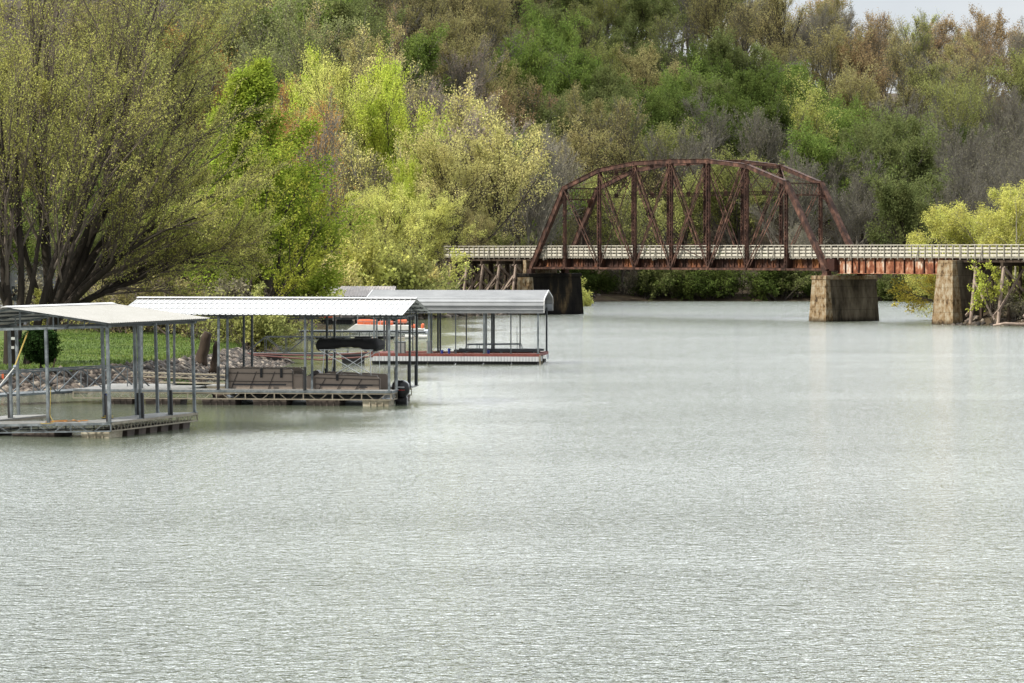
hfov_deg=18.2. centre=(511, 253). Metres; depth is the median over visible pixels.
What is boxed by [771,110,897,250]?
woodland tree
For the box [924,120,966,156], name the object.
woodland tree
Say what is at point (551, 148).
woodland tree
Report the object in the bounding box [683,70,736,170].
woodland tree
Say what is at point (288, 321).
tall tree
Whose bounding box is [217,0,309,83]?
woodland tree
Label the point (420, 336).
floating dock
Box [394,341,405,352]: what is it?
dock box
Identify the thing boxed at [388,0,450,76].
woodland tree
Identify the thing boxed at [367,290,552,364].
covered boat dock
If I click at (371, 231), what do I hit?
leaning tree
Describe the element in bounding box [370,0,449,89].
woodland tree
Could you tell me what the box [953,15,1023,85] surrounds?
woodland tree
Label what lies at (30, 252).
background tree
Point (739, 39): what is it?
woodland tree
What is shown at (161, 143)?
background tree
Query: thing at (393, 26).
woodland tree
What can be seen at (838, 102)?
woodland tree
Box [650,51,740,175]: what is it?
woodland tree
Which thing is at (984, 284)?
vine covered shrub
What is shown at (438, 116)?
woodland tree
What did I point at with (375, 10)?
woodland tree
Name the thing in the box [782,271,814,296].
bush
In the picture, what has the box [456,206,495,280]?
lit tree
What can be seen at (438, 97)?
woodland tree
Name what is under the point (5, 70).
background tree
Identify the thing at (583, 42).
woodland tree
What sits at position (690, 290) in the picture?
bush
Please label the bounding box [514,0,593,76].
woodland tree
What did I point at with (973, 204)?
woodland tree
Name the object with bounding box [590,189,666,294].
woodland tree
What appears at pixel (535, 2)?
woodland tree
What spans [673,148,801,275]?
woodland tree
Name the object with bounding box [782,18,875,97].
woodland tree
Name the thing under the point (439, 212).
lit tree
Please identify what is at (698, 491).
lake water
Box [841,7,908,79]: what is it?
woodland tree
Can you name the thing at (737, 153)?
woodland tree
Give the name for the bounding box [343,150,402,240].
lit tree
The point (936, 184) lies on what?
woodland tree
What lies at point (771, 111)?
woodland tree
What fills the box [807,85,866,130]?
woodland tree
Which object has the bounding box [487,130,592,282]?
woodland tree
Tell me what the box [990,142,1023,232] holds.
woodland tree
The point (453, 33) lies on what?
woodland tree
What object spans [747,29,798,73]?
woodland tree
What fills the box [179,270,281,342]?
shrub
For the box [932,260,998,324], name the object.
bridge pier
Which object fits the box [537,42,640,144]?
woodland tree
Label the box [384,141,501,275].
woodland tree
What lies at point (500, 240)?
lit tree
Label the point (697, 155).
woodland tree
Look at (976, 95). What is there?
woodland tree
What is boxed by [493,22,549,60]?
woodland tree
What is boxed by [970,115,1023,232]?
woodland tree
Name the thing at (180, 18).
woodland tree
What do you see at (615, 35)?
woodland tree
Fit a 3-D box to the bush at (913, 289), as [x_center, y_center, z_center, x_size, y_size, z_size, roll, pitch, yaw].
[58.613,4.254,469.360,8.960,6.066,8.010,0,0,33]
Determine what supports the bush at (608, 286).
on the ground at (608, 296)
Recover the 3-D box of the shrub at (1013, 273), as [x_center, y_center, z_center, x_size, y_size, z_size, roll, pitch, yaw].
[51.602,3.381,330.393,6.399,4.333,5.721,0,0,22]
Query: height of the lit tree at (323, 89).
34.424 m
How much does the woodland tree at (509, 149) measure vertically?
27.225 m
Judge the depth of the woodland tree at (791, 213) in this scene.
480.38 m
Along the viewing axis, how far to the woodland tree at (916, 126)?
542.18 m
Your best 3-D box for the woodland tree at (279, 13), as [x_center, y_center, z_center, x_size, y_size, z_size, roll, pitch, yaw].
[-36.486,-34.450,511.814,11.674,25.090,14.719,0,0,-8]
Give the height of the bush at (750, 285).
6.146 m
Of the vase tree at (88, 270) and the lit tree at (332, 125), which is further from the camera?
the lit tree at (332, 125)
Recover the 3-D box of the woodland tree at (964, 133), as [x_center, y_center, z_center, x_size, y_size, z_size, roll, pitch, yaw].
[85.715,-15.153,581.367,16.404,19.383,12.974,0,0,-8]
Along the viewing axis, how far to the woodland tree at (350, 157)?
388.32 m
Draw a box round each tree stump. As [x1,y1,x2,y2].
[195,331,211,365]
[208,341,216,372]
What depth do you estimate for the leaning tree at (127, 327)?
236.19 m
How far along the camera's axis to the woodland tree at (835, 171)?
509.57 m
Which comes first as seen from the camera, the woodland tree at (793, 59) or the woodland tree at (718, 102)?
the woodland tree at (718, 102)
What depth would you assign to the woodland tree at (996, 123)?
607.70 m
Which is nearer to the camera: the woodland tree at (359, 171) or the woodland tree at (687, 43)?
the woodland tree at (359, 171)
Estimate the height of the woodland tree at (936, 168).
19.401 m
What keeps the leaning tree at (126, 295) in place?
on the ground at (608, 296)
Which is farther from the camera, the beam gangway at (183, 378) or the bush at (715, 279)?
the bush at (715, 279)
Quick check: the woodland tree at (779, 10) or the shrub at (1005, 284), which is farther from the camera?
the woodland tree at (779, 10)
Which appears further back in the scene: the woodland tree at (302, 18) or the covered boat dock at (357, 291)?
the woodland tree at (302, 18)
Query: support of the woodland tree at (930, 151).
on the ground at (608, 296)
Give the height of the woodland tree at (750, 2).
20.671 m
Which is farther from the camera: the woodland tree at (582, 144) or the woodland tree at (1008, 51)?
the woodland tree at (1008, 51)
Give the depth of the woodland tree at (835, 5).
680.18 m
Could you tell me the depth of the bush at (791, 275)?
469.45 m
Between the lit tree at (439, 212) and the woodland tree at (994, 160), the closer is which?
the lit tree at (439, 212)
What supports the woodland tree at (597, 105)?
on the ground at (608, 296)
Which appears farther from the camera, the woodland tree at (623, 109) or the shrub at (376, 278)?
the woodland tree at (623, 109)
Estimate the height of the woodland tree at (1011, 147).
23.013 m
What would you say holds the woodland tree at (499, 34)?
on the ground at (608, 296)
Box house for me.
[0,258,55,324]
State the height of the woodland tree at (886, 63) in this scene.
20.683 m
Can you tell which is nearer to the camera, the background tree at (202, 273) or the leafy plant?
the leafy plant
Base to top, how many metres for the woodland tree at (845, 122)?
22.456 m
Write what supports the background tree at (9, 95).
on the ground at (608, 296)
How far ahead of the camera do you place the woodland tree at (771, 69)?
581.16 m
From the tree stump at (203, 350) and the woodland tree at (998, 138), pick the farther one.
the woodland tree at (998, 138)
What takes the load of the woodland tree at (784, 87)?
on the ground at (608, 296)
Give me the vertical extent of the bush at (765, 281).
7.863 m
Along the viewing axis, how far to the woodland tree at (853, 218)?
483.65 m
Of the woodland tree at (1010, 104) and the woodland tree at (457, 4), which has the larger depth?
the woodland tree at (1010, 104)
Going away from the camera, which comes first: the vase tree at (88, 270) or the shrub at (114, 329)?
the vase tree at (88, 270)
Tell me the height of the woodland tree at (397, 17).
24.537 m
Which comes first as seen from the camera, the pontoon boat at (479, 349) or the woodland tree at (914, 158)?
the pontoon boat at (479, 349)
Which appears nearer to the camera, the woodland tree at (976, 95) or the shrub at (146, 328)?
the shrub at (146, 328)
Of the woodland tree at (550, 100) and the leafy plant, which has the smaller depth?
the leafy plant
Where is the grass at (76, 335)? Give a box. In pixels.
[0,329,241,375]
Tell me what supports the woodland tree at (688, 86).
on the ground at (608, 296)
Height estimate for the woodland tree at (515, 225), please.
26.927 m
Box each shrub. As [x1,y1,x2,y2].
[0,271,63,325]
[15,268,109,324]
[53,275,133,332]
[61,281,102,330]
[104,285,171,331]
[115,274,207,333]
[157,290,213,337]
[175,285,249,342]
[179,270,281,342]
[207,280,310,351]
[251,277,345,324]
[278,317,322,343]
[317,253,359,298]
[320,258,364,298]
[331,233,429,298]
[332,238,420,313]
[375,246,462,314]
[412,259,456,316]
[462,279,487,289]
[581,276,593,305]
[965,256,1013,322]
[985,288,1023,318]
[987,271,1014,307]
[997,274,1023,311]
[999,268,1023,285]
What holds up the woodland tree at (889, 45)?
on the ground at (608, 296)
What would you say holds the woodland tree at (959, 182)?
on the ground at (608, 296)
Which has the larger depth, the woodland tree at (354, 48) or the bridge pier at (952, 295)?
the woodland tree at (354, 48)
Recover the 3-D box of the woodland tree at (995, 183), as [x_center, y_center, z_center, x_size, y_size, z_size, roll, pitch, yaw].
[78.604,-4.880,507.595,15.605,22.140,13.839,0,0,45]
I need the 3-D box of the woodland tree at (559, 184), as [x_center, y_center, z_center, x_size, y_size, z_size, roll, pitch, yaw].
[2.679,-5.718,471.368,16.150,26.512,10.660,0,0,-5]
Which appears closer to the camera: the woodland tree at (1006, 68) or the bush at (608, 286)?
the bush at (608, 286)
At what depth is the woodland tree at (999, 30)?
699.41 m
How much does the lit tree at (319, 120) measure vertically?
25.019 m
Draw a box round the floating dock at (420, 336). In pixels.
[290,329,426,338]
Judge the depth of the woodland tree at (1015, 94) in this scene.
595.04 m
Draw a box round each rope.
[41,386,53,423]
[46,420,87,421]
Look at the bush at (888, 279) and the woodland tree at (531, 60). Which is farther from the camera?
the woodland tree at (531, 60)
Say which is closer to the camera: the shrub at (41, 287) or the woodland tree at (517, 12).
the shrub at (41, 287)
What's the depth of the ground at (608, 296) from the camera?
497.27 m
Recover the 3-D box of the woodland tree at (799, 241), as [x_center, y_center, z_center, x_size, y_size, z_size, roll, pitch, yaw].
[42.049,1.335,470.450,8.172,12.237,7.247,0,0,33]
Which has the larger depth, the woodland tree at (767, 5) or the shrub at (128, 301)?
the woodland tree at (767, 5)
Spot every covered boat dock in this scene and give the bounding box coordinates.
[0,302,209,437]
[73,297,429,405]
[314,286,411,323]
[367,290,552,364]
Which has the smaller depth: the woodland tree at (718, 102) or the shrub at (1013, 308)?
the shrub at (1013, 308)
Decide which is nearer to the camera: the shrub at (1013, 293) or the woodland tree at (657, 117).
the shrub at (1013, 293)
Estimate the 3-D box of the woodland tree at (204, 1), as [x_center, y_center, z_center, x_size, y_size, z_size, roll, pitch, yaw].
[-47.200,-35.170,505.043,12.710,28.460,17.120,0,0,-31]
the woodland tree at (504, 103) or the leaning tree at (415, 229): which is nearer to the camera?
the leaning tree at (415, 229)
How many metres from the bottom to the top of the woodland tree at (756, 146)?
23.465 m
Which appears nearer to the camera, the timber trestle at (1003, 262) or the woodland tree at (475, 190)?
the timber trestle at (1003, 262)
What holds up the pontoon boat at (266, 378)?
on the lake water
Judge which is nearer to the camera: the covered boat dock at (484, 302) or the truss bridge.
the covered boat dock at (484, 302)
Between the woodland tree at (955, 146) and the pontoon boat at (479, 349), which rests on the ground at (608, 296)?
the woodland tree at (955, 146)
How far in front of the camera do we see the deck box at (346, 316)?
316.61 m
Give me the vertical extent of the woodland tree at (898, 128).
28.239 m
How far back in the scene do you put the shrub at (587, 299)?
424.18 m
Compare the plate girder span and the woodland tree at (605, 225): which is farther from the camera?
the woodland tree at (605, 225)
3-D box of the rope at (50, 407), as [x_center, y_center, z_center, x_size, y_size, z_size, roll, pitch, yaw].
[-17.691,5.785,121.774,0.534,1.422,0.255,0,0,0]
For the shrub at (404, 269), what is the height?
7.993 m
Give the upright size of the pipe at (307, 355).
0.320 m
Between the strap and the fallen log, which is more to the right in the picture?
the fallen log
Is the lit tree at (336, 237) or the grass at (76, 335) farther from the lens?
the lit tree at (336, 237)
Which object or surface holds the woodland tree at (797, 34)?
on the ground at (608, 296)
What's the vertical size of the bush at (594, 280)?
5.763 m
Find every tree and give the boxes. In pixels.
[0,0,222,299]
[0,0,297,361]
[0,2,197,364]
[0,24,56,151]
[0,31,181,258]
[0,188,57,296]
[1,125,138,272]
[18,21,294,289]
[23,207,134,323]
[47,123,205,286]
[48,0,276,300]
[49,159,176,296]
[84,240,173,332]
[107,168,256,291]
[109,226,262,334]
[141,189,233,298]
[144,55,382,349]
[154,14,299,298]
[162,0,240,89]
[166,0,253,46]
[169,2,213,32]
[175,128,319,295]
[196,0,261,91]
[197,121,361,343]
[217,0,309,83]
[222,37,304,112]
[223,32,266,64]
[241,0,276,39]
[251,168,324,343]
[252,0,353,103]
[253,0,373,114]
[255,0,300,45]
[261,98,343,199]
[270,74,310,129]
[271,74,310,118]
[273,33,362,182]
[276,103,331,160]
[285,83,363,264]
[288,0,378,106]
[288,45,408,255]
[291,0,393,94]
[296,0,410,64]
[300,203,352,255]
[305,212,401,280]
[313,129,414,246]
[319,171,404,258]
[321,203,478,288]
[335,20,430,126]
[338,181,433,256]
[339,14,404,94]
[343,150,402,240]
[344,43,453,233]
[348,124,421,192]
[350,44,445,138]
[353,188,487,272]
[355,0,404,84]
[357,22,454,110]
[362,133,429,258]
[363,0,429,56]
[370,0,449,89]
[375,0,448,80]
[377,145,433,262]
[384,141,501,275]
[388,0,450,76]
[390,118,558,289]
[394,76,455,138]
[403,0,477,99]
[408,0,480,75]
[410,92,477,281]
[410,104,533,279]
[411,115,479,258]
[413,17,509,116]
[413,207,484,285]
[422,96,499,139]
[424,33,505,118]
[425,74,494,127]
[435,69,503,164]
[436,0,485,33]
[437,0,519,55]
[439,117,557,264]
[444,9,496,95]
[453,106,560,273]
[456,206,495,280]
[459,109,528,283]
[470,80,543,142]
[471,49,537,119]
[478,0,522,63]
[478,216,534,283]
[485,88,552,242]
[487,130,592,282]
[488,14,564,115]
[490,29,569,99]
[490,140,583,253]
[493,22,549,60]
[495,0,538,55]
[500,110,561,236]
[501,0,591,67]
[508,0,557,32]
[509,0,555,25]
[511,90,581,146]
[512,121,581,256]
[513,80,564,138]
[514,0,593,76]
[514,128,581,253]
[530,131,591,253]
[533,26,644,100]
[536,205,576,271]
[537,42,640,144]
[549,79,633,211]
[550,112,615,256]
[551,131,599,237]
[553,0,614,48]
[554,83,613,165]
[562,0,629,49]
[563,6,611,62]
[563,90,664,246]
[570,106,638,224]
[571,36,629,77]
[573,60,669,117]
[575,166,665,286]
[583,13,641,66]
[584,106,680,273]
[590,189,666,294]
[593,95,671,137]
[598,117,700,253]
[602,40,669,91]
[602,72,668,139]
[602,78,675,187]
[607,0,651,46]
[607,39,688,94]
[608,86,713,220]
[613,0,688,49]
[638,120,726,256]
[643,72,722,144]
[644,9,687,84]
[647,167,733,256]
[649,0,725,58]
[650,0,698,52]
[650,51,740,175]
[653,22,738,77]
[657,70,739,173]
[666,0,714,69]
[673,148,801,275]
[676,117,726,168]
[677,35,741,91]
[678,60,780,159]
[678,86,736,223]
[681,0,745,52]
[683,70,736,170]
[693,89,802,188]
[700,143,777,279]
[703,39,785,75]
[704,0,747,32]
[709,66,813,177]
[713,157,764,256]
[720,0,762,52]
[722,103,807,234]
[725,0,766,45]
[726,1,764,64]
[729,0,808,64]
[730,64,834,154]
[731,97,798,172]
[736,153,846,253]
[743,0,793,49]
[745,52,826,152]
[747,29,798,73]
[750,77,844,168]
[750,150,821,241]
[752,0,800,50]
[761,49,798,75]
[770,57,856,108]
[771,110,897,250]
[771,143,842,239]
[776,223,829,296]
[780,15,810,63]
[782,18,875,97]
[787,0,863,89]
[790,2,839,87]
[800,0,852,87]
[803,89,855,132]
[805,0,855,93]
[806,146,870,253]
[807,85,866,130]
[812,102,883,160]
[816,181,882,274]
[817,3,863,89]
[818,151,899,274]
[823,48,885,129]
[827,74,866,112]
[827,118,901,240]
[828,120,948,256]
[835,26,899,110]
[837,103,915,256]
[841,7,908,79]
[845,21,889,89]
[852,16,909,96]
[855,30,902,98]
[856,167,944,256]
[862,87,934,132]
[863,76,940,128]
[868,102,951,172]
[870,156,960,256]
[879,17,944,112]
[884,7,936,78]
[884,50,941,104]
[884,157,961,244]
[886,274,935,316]
[891,181,1023,317]
[893,10,946,82]
[893,139,959,249]
[894,62,951,130]
[906,13,963,75]
[913,58,956,115]
[914,34,952,76]
[914,66,988,156]
[919,165,998,246]
[920,110,1002,208]
[921,28,990,118]
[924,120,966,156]
[925,148,1011,232]
[927,76,984,129]
[930,71,1002,142]
[930,142,990,250]
[937,4,1023,89]
[942,49,1002,130]
[942,135,994,187]
[948,24,965,83]
[950,122,995,196]
[950,122,1022,168]
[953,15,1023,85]
[954,135,1008,209]
[959,40,1014,118]
[966,131,1023,190]
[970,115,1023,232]
[971,109,1015,150]
[975,156,1023,222]
[977,82,1023,157]
[982,42,1023,108]
[988,179,1023,270]
[989,16,1023,97]
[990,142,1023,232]
[992,97,1023,156]
[994,50,1021,97]
[994,189,1023,278]
[996,91,1023,121]
[997,27,1023,99]
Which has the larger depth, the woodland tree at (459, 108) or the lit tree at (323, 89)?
the woodland tree at (459, 108)
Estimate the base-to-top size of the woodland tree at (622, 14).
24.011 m
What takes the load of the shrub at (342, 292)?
on the ground at (608, 296)
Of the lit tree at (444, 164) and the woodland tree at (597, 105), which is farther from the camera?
the woodland tree at (597, 105)
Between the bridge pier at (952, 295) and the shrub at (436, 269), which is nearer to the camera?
the bridge pier at (952, 295)
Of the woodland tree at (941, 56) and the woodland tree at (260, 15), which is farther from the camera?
the woodland tree at (941, 56)
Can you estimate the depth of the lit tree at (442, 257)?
388.14 m
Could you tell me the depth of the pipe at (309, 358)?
201.56 m
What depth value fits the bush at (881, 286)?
468.29 m
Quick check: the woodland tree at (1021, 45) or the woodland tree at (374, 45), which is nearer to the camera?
the woodland tree at (374, 45)
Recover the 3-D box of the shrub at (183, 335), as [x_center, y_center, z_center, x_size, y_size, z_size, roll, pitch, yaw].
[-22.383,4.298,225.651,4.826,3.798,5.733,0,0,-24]
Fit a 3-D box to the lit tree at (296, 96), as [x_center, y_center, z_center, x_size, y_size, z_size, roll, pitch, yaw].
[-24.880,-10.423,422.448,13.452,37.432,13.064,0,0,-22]
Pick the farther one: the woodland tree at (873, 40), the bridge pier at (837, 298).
the woodland tree at (873, 40)
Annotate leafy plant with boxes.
[163,376,195,383]
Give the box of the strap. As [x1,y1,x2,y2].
[15,331,28,364]
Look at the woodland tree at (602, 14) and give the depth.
643.70 m
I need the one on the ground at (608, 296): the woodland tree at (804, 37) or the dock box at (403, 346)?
the woodland tree at (804, 37)
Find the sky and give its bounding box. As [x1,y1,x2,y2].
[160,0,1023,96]
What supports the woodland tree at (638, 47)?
on the ground at (608, 296)
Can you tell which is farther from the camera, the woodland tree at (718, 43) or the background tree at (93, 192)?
the woodland tree at (718, 43)
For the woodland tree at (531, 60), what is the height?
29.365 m
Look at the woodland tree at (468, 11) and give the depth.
547.85 m
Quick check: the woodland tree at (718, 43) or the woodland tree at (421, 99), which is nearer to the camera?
the woodland tree at (421, 99)
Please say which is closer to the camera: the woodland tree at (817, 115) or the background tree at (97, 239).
the background tree at (97, 239)
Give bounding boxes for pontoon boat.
[227,338,409,403]
[348,319,427,333]
[454,343,543,352]
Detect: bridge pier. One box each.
[517,260,583,314]
[809,275,878,321]
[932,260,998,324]
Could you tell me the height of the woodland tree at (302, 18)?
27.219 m
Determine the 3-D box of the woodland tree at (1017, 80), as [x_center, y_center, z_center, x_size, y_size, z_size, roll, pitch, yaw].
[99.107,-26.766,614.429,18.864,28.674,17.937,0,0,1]
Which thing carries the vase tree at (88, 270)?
on the ground at (608, 296)
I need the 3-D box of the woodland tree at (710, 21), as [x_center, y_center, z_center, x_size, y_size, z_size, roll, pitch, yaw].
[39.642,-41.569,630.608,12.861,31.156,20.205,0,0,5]
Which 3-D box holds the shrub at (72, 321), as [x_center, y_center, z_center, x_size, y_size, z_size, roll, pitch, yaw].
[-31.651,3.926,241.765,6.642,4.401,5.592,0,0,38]
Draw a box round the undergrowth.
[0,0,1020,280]
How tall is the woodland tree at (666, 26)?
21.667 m
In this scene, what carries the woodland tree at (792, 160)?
on the ground at (608, 296)
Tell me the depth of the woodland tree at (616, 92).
533.01 m
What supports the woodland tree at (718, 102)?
on the ground at (608, 296)
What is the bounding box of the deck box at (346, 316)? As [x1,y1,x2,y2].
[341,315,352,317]
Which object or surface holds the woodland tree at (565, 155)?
on the ground at (608, 296)
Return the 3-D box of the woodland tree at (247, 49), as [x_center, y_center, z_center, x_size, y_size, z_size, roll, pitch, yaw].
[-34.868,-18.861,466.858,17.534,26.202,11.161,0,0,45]
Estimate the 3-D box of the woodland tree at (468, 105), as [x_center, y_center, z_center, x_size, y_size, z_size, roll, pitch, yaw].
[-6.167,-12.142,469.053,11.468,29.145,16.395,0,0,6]
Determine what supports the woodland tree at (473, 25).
on the ground at (608, 296)
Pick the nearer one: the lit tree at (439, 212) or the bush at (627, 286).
the lit tree at (439, 212)
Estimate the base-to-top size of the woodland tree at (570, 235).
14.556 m
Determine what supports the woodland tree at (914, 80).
on the ground at (608, 296)
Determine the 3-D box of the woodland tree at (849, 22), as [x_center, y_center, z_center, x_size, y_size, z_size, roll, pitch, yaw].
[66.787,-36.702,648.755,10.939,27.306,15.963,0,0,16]
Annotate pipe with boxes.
[248,352,372,356]
[250,354,372,360]
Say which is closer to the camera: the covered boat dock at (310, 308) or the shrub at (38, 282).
the covered boat dock at (310, 308)
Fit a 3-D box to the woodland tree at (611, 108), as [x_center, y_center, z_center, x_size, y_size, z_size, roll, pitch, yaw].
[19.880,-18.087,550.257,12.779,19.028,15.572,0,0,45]
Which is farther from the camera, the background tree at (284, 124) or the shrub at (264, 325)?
the background tree at (284, 124)
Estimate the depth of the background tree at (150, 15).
292.78 m
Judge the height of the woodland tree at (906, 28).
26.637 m
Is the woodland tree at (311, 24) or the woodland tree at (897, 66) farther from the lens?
the woodland tree at (897, 66)
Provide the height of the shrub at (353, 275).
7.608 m
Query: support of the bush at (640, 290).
on the ground at (608, 296)
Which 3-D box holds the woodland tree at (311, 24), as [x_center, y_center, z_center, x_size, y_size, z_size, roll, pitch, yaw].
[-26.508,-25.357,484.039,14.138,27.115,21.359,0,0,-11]
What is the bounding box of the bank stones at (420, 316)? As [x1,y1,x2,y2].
[316,292,600,322]
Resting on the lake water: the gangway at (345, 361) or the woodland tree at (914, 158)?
the gangway at (345, 361)
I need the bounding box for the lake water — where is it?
[0,301,1023,682]
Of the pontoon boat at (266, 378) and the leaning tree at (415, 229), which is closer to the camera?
the pontoon boat at (266, 378)
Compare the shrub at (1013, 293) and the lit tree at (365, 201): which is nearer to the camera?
the shrub at (1013, 293)
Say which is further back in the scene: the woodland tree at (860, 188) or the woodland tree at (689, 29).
the woodland tree at (689, 29)
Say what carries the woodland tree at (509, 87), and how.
on the ground at (608, 296)
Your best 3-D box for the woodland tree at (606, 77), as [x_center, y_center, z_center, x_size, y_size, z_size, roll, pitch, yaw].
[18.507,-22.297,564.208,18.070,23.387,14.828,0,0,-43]
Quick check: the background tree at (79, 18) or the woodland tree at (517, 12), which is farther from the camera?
the woodland tree at (517, 12)
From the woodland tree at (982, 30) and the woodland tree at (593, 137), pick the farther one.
the woodland tree at (982, 30)
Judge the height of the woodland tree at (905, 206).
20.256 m
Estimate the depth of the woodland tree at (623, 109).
506.68 m
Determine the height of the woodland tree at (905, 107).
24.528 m
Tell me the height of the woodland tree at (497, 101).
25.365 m
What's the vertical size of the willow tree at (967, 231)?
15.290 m
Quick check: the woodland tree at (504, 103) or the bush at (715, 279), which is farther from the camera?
the woodland tree at (504, 103)
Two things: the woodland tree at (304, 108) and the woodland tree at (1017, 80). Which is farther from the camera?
the woodland tree at (1017, 80)
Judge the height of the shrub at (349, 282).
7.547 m
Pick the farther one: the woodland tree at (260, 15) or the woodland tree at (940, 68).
the woodland tree at (940, 68)
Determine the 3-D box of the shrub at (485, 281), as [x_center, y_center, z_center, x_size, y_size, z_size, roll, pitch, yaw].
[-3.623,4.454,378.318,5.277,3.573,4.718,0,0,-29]
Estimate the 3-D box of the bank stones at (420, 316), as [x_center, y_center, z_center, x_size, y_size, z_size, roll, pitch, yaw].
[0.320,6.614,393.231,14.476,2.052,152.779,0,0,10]
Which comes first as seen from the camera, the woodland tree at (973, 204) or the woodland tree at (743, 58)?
the woodland tree at (973, 204)
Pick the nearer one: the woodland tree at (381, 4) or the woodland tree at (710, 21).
the woodland tree at (381, 4)
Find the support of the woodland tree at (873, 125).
on the ground at (608, 296)
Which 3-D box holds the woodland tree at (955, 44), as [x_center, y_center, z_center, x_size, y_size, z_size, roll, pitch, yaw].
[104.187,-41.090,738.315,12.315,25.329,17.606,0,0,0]
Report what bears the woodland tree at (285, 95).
on the ground at (608, 296)
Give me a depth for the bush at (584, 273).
468.08 m
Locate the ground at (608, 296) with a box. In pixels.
[0,0,1023,393]
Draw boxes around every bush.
[557,247,609,290]
[578,269,608,293]
[588,269,623,293]
[606,269,641,294]
[623,270,676,298]
[632,250,676,300]
[656,270,704,298]
[665,270,705,300]
[686,250,738,298]
[712,270,752,298]
[733,270,766,298]
[734,250,787,300]
[774,270,820,299]
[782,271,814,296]
[867,274,903,300]
[876,274,916,300]
[876,274,930,300]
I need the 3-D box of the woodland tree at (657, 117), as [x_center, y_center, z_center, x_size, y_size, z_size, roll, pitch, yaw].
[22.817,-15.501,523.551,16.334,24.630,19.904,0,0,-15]
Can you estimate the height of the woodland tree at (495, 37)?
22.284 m
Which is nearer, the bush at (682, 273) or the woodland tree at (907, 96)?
the bush at (682, 273)
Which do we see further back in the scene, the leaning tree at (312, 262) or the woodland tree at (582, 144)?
the woodland tree at (582, 144)
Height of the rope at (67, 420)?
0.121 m
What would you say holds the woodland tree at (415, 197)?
on the ground at (608, 296)
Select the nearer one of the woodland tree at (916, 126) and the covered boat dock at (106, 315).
the covered boat dock at (106, 315)
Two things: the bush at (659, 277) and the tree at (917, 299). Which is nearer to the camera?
the tree at (917, 299)
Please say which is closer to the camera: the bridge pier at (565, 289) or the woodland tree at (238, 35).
the bridge pier at (565, 289)
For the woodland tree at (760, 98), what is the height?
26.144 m
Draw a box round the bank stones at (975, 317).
[941,314,1023,325]
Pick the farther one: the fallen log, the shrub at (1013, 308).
the shrub at (1013, 308)
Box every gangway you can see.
[0,365,149,396]
[131,371,224,383]
[248,336,368,363]
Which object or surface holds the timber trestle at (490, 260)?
on the ground at (608, 296)
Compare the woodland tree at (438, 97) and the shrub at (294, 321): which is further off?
the woodland tree at (438, 97)
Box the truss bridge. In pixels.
[527,159,866,275]
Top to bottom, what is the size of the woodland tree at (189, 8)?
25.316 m
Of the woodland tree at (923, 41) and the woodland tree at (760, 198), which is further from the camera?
the woodland tree at (923, 41)
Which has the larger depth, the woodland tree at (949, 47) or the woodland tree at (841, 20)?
the woodland tree at (841, 20)
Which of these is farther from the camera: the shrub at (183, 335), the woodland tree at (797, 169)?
the woodland tree at (797, 169)
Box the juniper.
[18,329,63,367]
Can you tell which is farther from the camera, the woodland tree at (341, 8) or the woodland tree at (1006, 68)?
the woodland tree at (1006, 68)
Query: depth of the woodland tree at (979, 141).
555.64 m
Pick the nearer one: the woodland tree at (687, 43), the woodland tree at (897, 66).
the woodland tree at (897, 66)
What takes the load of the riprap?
on the ground at (608, 296)
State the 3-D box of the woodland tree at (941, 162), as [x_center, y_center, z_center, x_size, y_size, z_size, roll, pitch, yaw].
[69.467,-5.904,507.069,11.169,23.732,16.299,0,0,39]
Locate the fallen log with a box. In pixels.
[993,322,1023,325]
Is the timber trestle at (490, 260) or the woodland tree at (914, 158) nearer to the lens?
the timber trestle at (490, 260)
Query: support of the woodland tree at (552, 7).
on the ground at (608, 296)
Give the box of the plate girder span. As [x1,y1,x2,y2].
[827,244,968,273]
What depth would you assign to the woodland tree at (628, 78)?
578.08 m
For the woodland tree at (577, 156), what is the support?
on the ground at (608, 296)
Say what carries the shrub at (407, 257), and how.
on the ground at (608, 296)
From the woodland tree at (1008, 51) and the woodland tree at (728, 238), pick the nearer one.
the woodland tree at (728, 238)
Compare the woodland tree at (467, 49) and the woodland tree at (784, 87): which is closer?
the woodland tree at (467, 49)
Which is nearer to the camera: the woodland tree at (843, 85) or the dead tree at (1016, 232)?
the dead tree at (1016, 232)
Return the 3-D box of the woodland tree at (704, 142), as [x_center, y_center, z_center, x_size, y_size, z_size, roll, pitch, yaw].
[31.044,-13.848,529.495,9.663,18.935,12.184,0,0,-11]
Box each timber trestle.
[444,246,558,289]
[960,244,1023,323]
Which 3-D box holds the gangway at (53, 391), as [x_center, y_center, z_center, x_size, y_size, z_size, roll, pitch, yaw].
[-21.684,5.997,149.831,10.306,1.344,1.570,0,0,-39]
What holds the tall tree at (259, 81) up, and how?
on the ground at (608, 296)
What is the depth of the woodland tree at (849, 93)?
591.43 m
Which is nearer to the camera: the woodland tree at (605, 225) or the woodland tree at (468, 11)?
the woodland tree at (605, 225)
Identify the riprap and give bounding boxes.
[0,347,294,393]
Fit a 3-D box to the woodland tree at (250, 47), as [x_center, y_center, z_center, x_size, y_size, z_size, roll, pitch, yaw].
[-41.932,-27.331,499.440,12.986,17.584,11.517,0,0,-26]
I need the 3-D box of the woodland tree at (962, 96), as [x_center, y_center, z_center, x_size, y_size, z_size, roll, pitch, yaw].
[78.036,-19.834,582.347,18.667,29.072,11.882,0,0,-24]
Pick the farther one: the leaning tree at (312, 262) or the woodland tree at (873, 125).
the woodland tree at (873, 125)
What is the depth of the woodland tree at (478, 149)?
404.24 m
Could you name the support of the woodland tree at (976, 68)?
on the ground at (608, 296)

